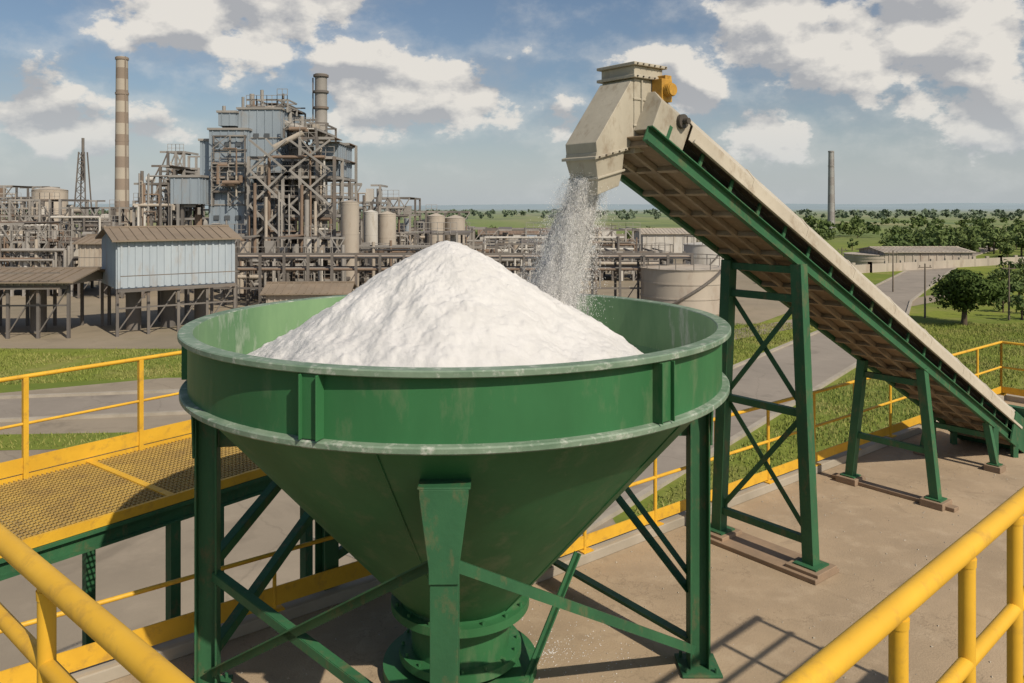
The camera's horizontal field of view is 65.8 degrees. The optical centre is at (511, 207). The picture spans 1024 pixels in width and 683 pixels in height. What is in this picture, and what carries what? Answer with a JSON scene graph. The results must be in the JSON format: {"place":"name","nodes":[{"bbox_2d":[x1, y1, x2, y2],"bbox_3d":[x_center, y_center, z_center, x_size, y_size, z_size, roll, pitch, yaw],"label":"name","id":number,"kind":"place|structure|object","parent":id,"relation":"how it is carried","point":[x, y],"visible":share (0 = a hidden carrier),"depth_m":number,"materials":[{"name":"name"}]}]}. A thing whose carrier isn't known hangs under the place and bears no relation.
{"place":"outdoors","nodes":[
{"label":"outdoors","id":0,"kind":"place"},
{"bbox_2d":[0,272,110,338],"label":"legs","id":1,"kind":"object","parent":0,"point":[35,307],"visible":0.78,"depth_m":51.49,"materials":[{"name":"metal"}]},
{"bbox_2d":[0,271,102,285],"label":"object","id":2,"kind":"structure","parent":1,"relation":"on","point":[96,275],"depth_m":51.48,"materials":[{"name":"brown metal"}]},
{"bbox_2d":[0,267,104,283],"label":"roof","id":3,"kind":"structure","parent":2,"relation":"on","point":[69,274],"depth_m":52.50,"materials":[{"name":"brown metal"}]},
{"bbox_2d":[0,389,187,421],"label":"road","id":4,"kind":"structure","parent":0,"point":[42,406],"depth_m":33.93,"materials":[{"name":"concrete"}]},
{"bbox_2d":[0,378,615,670],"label":"yard pavement","id":5,"kind":"structure","parent":0,"point":[137,562],"depth_m":19.08,"materials":[{"name":"concrete"}]},
{"bbox_2d":[0,432,180,449],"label":"grass verge","id":6,"kind":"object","parent":5,"relation":"on","point":[4,440],"depth_m":28.82,"materials":[{"name":"green plant"}]},
{"bbox_2d":[0,351,312,645],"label":"steel walkway","id":7,"kind":"structure","parent":5,"relation":"on","point":[110,493],"depth_m":8.09,"materials":[{"name":"yellow paint"}]},
{"bbox_2d":[107,400,1023,682],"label":"concrete deck","id":8,"kind":"structure","parent":5,"relation":"on","point":[765,618],"depth_m":7.00,"materials":[{"name":"beige concrete"}]},
{"bbox_2d":[177,293,730,682],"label":"powder hopper","id":9,"kind":"object","parent":8,"relation":"on","point":[456,512],"visible":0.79,"depth_m":4.70,"materials":[{"name":"green paint"}]},
{"bbox_2d":[246,240,643,366],"bbox_3d":[-0.423,0.841,5.956,3.628,1.198,3.651,0,0,0],"label":"powder pile","id":10,"kind":"object","parent":9,"relation":"in","point":[446,303],"visible":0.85,"depth_m":5.17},
{"bbox_2d":[513,167,622,318],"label":"falling powder stream","id":11,"kind":"structure","parent":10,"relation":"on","point":[564,253],"depth_m":6.51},
{"bbox_2d":[335,587,754,681],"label":"spilled powder","id":12,"kind":"object","parent":8,"relation":"on","point":[580,649],"visible":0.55,"depth_m":6.20,"materials":[{"name":"white"}]},
{"bbox_2d":[70,394,1023,682],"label":"deck kerb","id":13,"kind":"structure","parent":8,"relation":"on","point":[110,670],"depth_m":7.19,"materials":[{"name":"concrete"}]},
{"bbox_2d":[0,536,371,682],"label":"yellow railing","id":14,"kind":"object","parent":13,"relation":"on","point":[274,597],"visible":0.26,"depth_m":6.19,"materials":[{"name":"metal"}]},
{"bbox_2d":[560,341,1023,556],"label":"yellow railing","id":15,"kind":"object","parent":13,"relation":"on","point":[583,542],"visible":0.42,"depth_m":9.78,"materials":[{"name":"metal"}]},
{"bbox_2d":[562,61,1023,584],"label":"belt conveyor","id":16,"kind":"object","parent":8,"relation":"on","point":[636,132],"visible":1,"depth_m":7.85,"materials":[{"name":"green metal"}]},
{"bbox_3d":[0.529,2.690,1.487,8.014,1.580,6.174,0,0,0],"label":"observation platform","id":17,"kind":"object","parent":8,"relation":"on","visible":0},
{"bbox_2d":[0,523,194,682],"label":"handrail","id":18,"kind":"object","parent":17,"relation":"on","point":[137,657],"visible":1,"depth_m":1.76,"materials":[{"name":"yellow metal"}]},
{"bbox_2d":[780,486,1023,682],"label":"handrail","id":19,"kind":"object","parent":17,"relation":"on","point":[840,655],"visible":1,"depth_m":1.94,"materials":[{"name":"yellow metal"}]},
{"bbox_2d":[0,209,1023,523],"bbox_3d":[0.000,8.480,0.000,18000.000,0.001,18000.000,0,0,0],"label":"ground","id":20,"kind":"structure","parent":0,"point":[940,315],"depth_m":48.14,"materials":[{"name":"green plant"}]},
{"bbox_2d":[0,234,788,348],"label":"plant yard","id":21,"kind":"structure","parent":20,"relation":"on","point":[91,333],"depth_m":61.81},
{"bbox_2d":[0,185,59,220],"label":"process unit","id":22,"kind":"object","parent":21,"relation":"on","point":[3,193],"visible":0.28,"depth_m":190.14,"materials":[{"name":"metal"}]},
{"bbox_2d":[31,187,68,228],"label":"storage tank","id":23,"kind":"object","parent":21,"relation":"on","point":[63,193],"visible":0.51,"depth_m":157.81,"materials":[{"name":"metal"}]},
{"bbox_2d":[0,192,104,264],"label":"process unit","id":24,"kind":"object","parent":21,"relation":"on","point":[41,215],"visible":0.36,"depth_m":117.92,"materials":[{"name":"metal"}]},
{"bbox_2d":[0,221,114,295],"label":"process unit","id":25,"kind":"object","parent":21,"relation":"on","point":[15,248],"visible":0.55,"depth_m":75.89,"materials":[{"name":"metal"}]},
{"bbox_2d":[74,138,91,234],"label":"lattice tower","id":26,"kind":"structure","parent":21,"relation":"on","point":[82,176],"depth_m":169.28,"materials":[{"name":"metal"}]},
{"bbox_2d":[49,200,162,263],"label":"process unit","id":27,"kind":"object","parent":21,"relation":"on","point":[90,223],"visible":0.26,"depth_m":107.89,"materials":[{"name":"metal"}]},
{"bbox_2d":[72,234,146,298],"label":"shed","id":28,"kind":"structure","parent":21,"relation":"on","point":[89,250],"depth_m":74.03,"materials":[{"name":"metal"}]},
{"bbox_2d":[115,56,129,225],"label":"chimney","id":29,"kind":"object","parent":21,"relation":"on","point":[121,146],"visible":0.85,"depth_m":178.86,"materials":[{"name":"beige concrete"}]},
{"bbox_2d":[95,225,241,336],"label":"corrugated shed","id":30,"kind":"structure","parent":21,"relation":"on","point":[166,262],"depth_m":54.62,"materials":[{"name":"metal"}]},
{"bbox_2d":[132,165,208,225],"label":"process unit","id":31,"kind":"object","parent":21,"relation":"on","point":[148,211],"visible":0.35,"depth_m":103.88,"materials":[{"name":"metal"}]},
{"bbox_2d":[160,144,207,224],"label":"process unit","id":32,"kind":"object","parent":21,"relation":"on","point":[183,153],"visible":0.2,"depth_m":111.89,"materials":[{"name":"metal"}]},
{"bbox_2d":[181,89,356,292],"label":"steel frame","id":33,"kind":"object","parent":21,"relation":"on","point":[328,211],"visible":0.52,"depth_m":78.37,"materials":[{"name":"grey metal"}]},
{"bbox_2d":[168,107,353,238],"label":"clad blocks","id":34,"kind":"structure","parent":33,"relation":"on","point":[257,125],"depth_m":81.00,"materials":[{"name":"metal"}]},
{"bbox_2d":[222,90,316,294],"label":"ducts","id":35,"kind":"object","parent":21,"relation":"on","point":[294,137],"visible":0.54,"depth_m":77.11,"materials":[{"name":"metal"}]},
{"bbox_2d":[229,226,360,300],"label":"process unit","id":36,"kind":"object","parent":21,"relation":"on","point":[243,247],"visible":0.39,"depth_m":71.92,"materials":[{"name":"metal"}]},
{"bbox_2d":[260,281,357,302],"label":"shed","id":37,"kind":"structure","parent":21,"relation":"on","point":[281,291],"depth_m":62.64,"materials":[{"name":"beige metal"}]},
{"bbox_2d":[312,73,328,262],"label":"exhaust stack","id":38,"kind":"object","parent":21,"relation":"on","point":[321,92],"visible":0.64,"depth_m":85.43,"materials":[{"name":"metal"}]},
{"bbox_2d":[341,200,358,290],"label":"storage tank","id":39,"kind":"object","parent":21,"relation":"on","point":[350,221],"visible":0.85,"depth_m":74.24,"materials":[{"name":"metal"}]},
{"bbox_2d":[331,183,387,264],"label":"process unit","id":40,"kind":"object","parent":21,"relation":"on","point":[368,197],"visible":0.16,"depth_m":98.01,"materials":[{"name":"metal"}]},
{"bbox_2d":[364,210,377,265],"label":"storage tank","id":41,"kind":"object","parent":21,"relation":"on","point":[370,226],"visible":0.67,"depth_m":92.28,"materials":[{"name":"metal"}]},
{"bbox_2d":[378,211,395,265],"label":"storage tank","id":42,"kind":"object","parent":21,"relation":"on","point":[386,226],"visible":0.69,"depth_m":87.15,"materials":[{"name":"metal"}]},
{"bbox_2d":[373,190,420,260],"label":"process unit","id":43,"kind":"object","parent":21,"relation":"on","point":[407,212],"visible":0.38,"depth_m":111.92,"materials":[{"name":"metal"}]},
{"bbox_2d":[359,222,474,282],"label":"process unit","id":44,"kind":"object","parent":21,"relation":"on","point":[390,248],"visible":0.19,"depth_m":75.90,"materials":[{"name":"metal"}]},
{"bbox_2d":[427,213,444,244],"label":"storage tank","id":45,"kind":"object","parent":21,"relation":"on","point":[435,217],"visible":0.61,"depth_m":95.11,"materials":[{"name":"metal"}]},
{"bbox_2d":[403,205,474,248],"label":"process unit","id":46,"kind":"object","parent":21,"relation":"on","point":[467,227],"visible":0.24,"depth_m":119.92,"materials":[{"name":"metal"}]},
{"bbox_2d":[187,251,692,309],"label":"pipe rack","id":47,"kind":"object","parent":21,"relation":"on","point":[247,256],"visible":0.34,"depth_m":66.24,"materials":[{"name":"metal"}]},
{"bbox_2d":[445,215,464,244],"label":"storage tank","id":48,"kind":"object","parent":21,"relation":"on","point":[460,223],"visible":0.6,"depth_m":96.02,"materials":[{"name":"metal"}]},
{"bbox_2d":[477,228,556,252],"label":"warehouse","id":49,"kind":"structure","parent":21,"relation":"on","point":[482,235],"depth_m":140.57,"materials":[{"name":"grey metal"}]},
{"bbox_2d":[470,233,600,286],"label":"process unit","id":50,"kind":"object","parent":21,"relation":"on","point":[515,247],"visible":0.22,"depth_m":83.91,"materials":[{"name":"metal"}]},
{"bbox_2d":[465,223,640,263],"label":"process unit","id":51,"kind":"object","parent":21,"relation":"on","point":[608,242],"visible":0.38,"depth_m":119.88,"materials":[{"name":"metal"}]},
{"bbox_2d":[589,225,615,250],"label":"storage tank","id":52,"kind":"object","parent":21,"relation":"on","point":[605,234],"visible":0.07,"depth_m":147.17,"materials":[{"name":"metal"}]},
{"bbox_2d":[579,242,665,280],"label":"process unit","id":53,"kind":"object","parent":21,"relation":"on","point":[629,262],"visible":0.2,"depth_m":91.89,"materials":[{"name":"metal"}]},
{"bbox_2d":[637,244,673,263],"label":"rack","id":54,"kind":"object","parent":21,"relation":"on","point":[670,260],"visible":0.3,"depth_m":94.44,"materials":[{"name":"metal"}]},
{"bbox_2d":[639,254,722,314],"bbox_3d":[14.333,6.261,65.903,7.382,4.539,7.576,0,0,0],"label":"storage tank","id":55,"kind":"object","parent":21,"relation":"on","point":[696,286],"visible":0.71,"depth_m":62.84,"materials":[{"name":"metal"}]},
{"bbox_2d":[683,235,721,265],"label":"storage tank","id":56,"kind":"object","parent":21,"relation":"on","point":[696,249],"visible":0.21,"depth_m":89.79,"materials":[{"name":"metal"}]},
{"bbox_2d":[2,208,1023,220],"bbox_3d":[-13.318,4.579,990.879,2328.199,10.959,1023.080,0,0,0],"label":"distant forest","id":57,"kind":"object","parent":20,"relation":"on","point":[885,213],"visible":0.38,"depth_m":652.01,"materials":[{"name":"green plant"}]},
{"bbox_2d":[475,225,866,250],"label":"tree belt","id":58,"kind":"object","parent":20,"relation":"on","point":[829,233],"visible":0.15,"depth_m":197.74,"materials":[{"name":"green plant"}]},
{"bbox_2d":[828,151,834,228],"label":"chimney","id":59,"kind":"object","parent":20,"relation":"on","point":[831,195],"visible":0.93,"depth_m":319.06,"materials":[{"name":"grey concrete"}]},
{"bbox_2d":[843,252,884,264],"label":"storage tank","id":60,"kind":"object","parent":20,"relation":"on","point":[858,258],"visible":0.65,"depth_m":117.35,"materials":[{"name":"metal"}]},
{"bbox_2d":[803,214,1023,234],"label":"tree belt","id":61,"kind":"object","parent":20,"relation":"on","point":[855,223],"visible":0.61,"depth_m":290.29,"materials":[{"name":"green plant"}]},
{"bbox_2d":[855,246,975,262],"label":"warehouse","id":62,"kind":"structure","parent":20,"relation":"on","point":[919,253],"depth_m":116.35,"materials":[{"name":"grey metal"}]},
{"bbox_2d":[918,263,931,317],"bbox_3d":[31.838,6.380,61.056,1.000,4.200,0.160,0,0,0],"label":"utility pole","id":63,"kind":"object","parent":20,"relation":"on","point":[924,267],"visible":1,"depth_m":61.02,"materials":[{"name":"brown wood"}]},
{"bbox_2d":[851,255,1023,272],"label":"perimeter wall","id":64,"kind":"structure","parent":20,"relation":"on","point":[885,266],"depth_m":110.30,"materials":[{"name":"beige concrete"}]},
{"bbox_2d":[878,224,1023,256],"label":"tree belt","id":65,"kind":"object","parent":20,"relation":"on","point":[972,238],"visible":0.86,"depth_m":145.67,"materials":[{"name":"green plant"}]},
{"bbox_2d":[929,268,1008,324],"bbox_3d":[33.002,6.422,57.266,4.866,4.133,4.745,0,0,-35],"label":"round tree","id":66,"kind":"object","parent":20,"relation":"on","point":[965,290],"visible":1,"depth_m":56.53,"materials":[{"name":"green plant"}]},
{"bbox_2d":[987,257,1023,319],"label":"trees","id":67,"kind":"object","parent":20,"relation":"on","point":[1016,285],"visible":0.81,"depth_m":71.77,"materials":[{"name":"green plant"}]},
{"bbox_2d":[1002,264,1015,319],"bbox_3d":[37.630,6.380,59.966,1.000,4.200,0.160,0,0,0],"label":"utility pole","id":68,"kind":"object","parent":20,"relation":"on","point":[1008,268],"visible":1,"depth_m":59.93,"materials":[{"name":"brown wood"}]},
{"bbox_2d":[0,0,1023,204],"label":"sky","id":69,"kind":"structure","parent":0,"point":[440,102],"materials":[{"name":"blue"}]},
{"bbox_2d":[1,203,1023,208],"bbox_3d":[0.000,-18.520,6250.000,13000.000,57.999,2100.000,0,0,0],"label":"hills","id":70,"kind":"structure","parent":0,"point":[842,206],"depth_m":5465.83,"materials":[{"name":"green plant"}]},
{"bbox_2d":[313,246,997,557],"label":"road","id":71,"kind":"structure","parent":0,"point":[831,362],"depth_m":39.51,"materials":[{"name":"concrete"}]},
{"bbox_2d":[888,250,897,291],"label":"utility pole","id":72,"kind":"object","parent":71,"relation":"on","point":[892,253],"visible":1,"depth_m":79.92,"materials":[{"name":"brown wood"}]},
{"bbox_2d":[634,228,695,252],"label":"warehouse","id":73,"kind":"structure","parent":0,"point":[676,238],"depth_m":132.30,"materials":[{"name":"beige metal"}]},
{"bbox_2d":[734,283,1023,339],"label":"path","id":74,"kind":"structure","parent":0,"point":[918,301],"depth_m":57.76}
]}

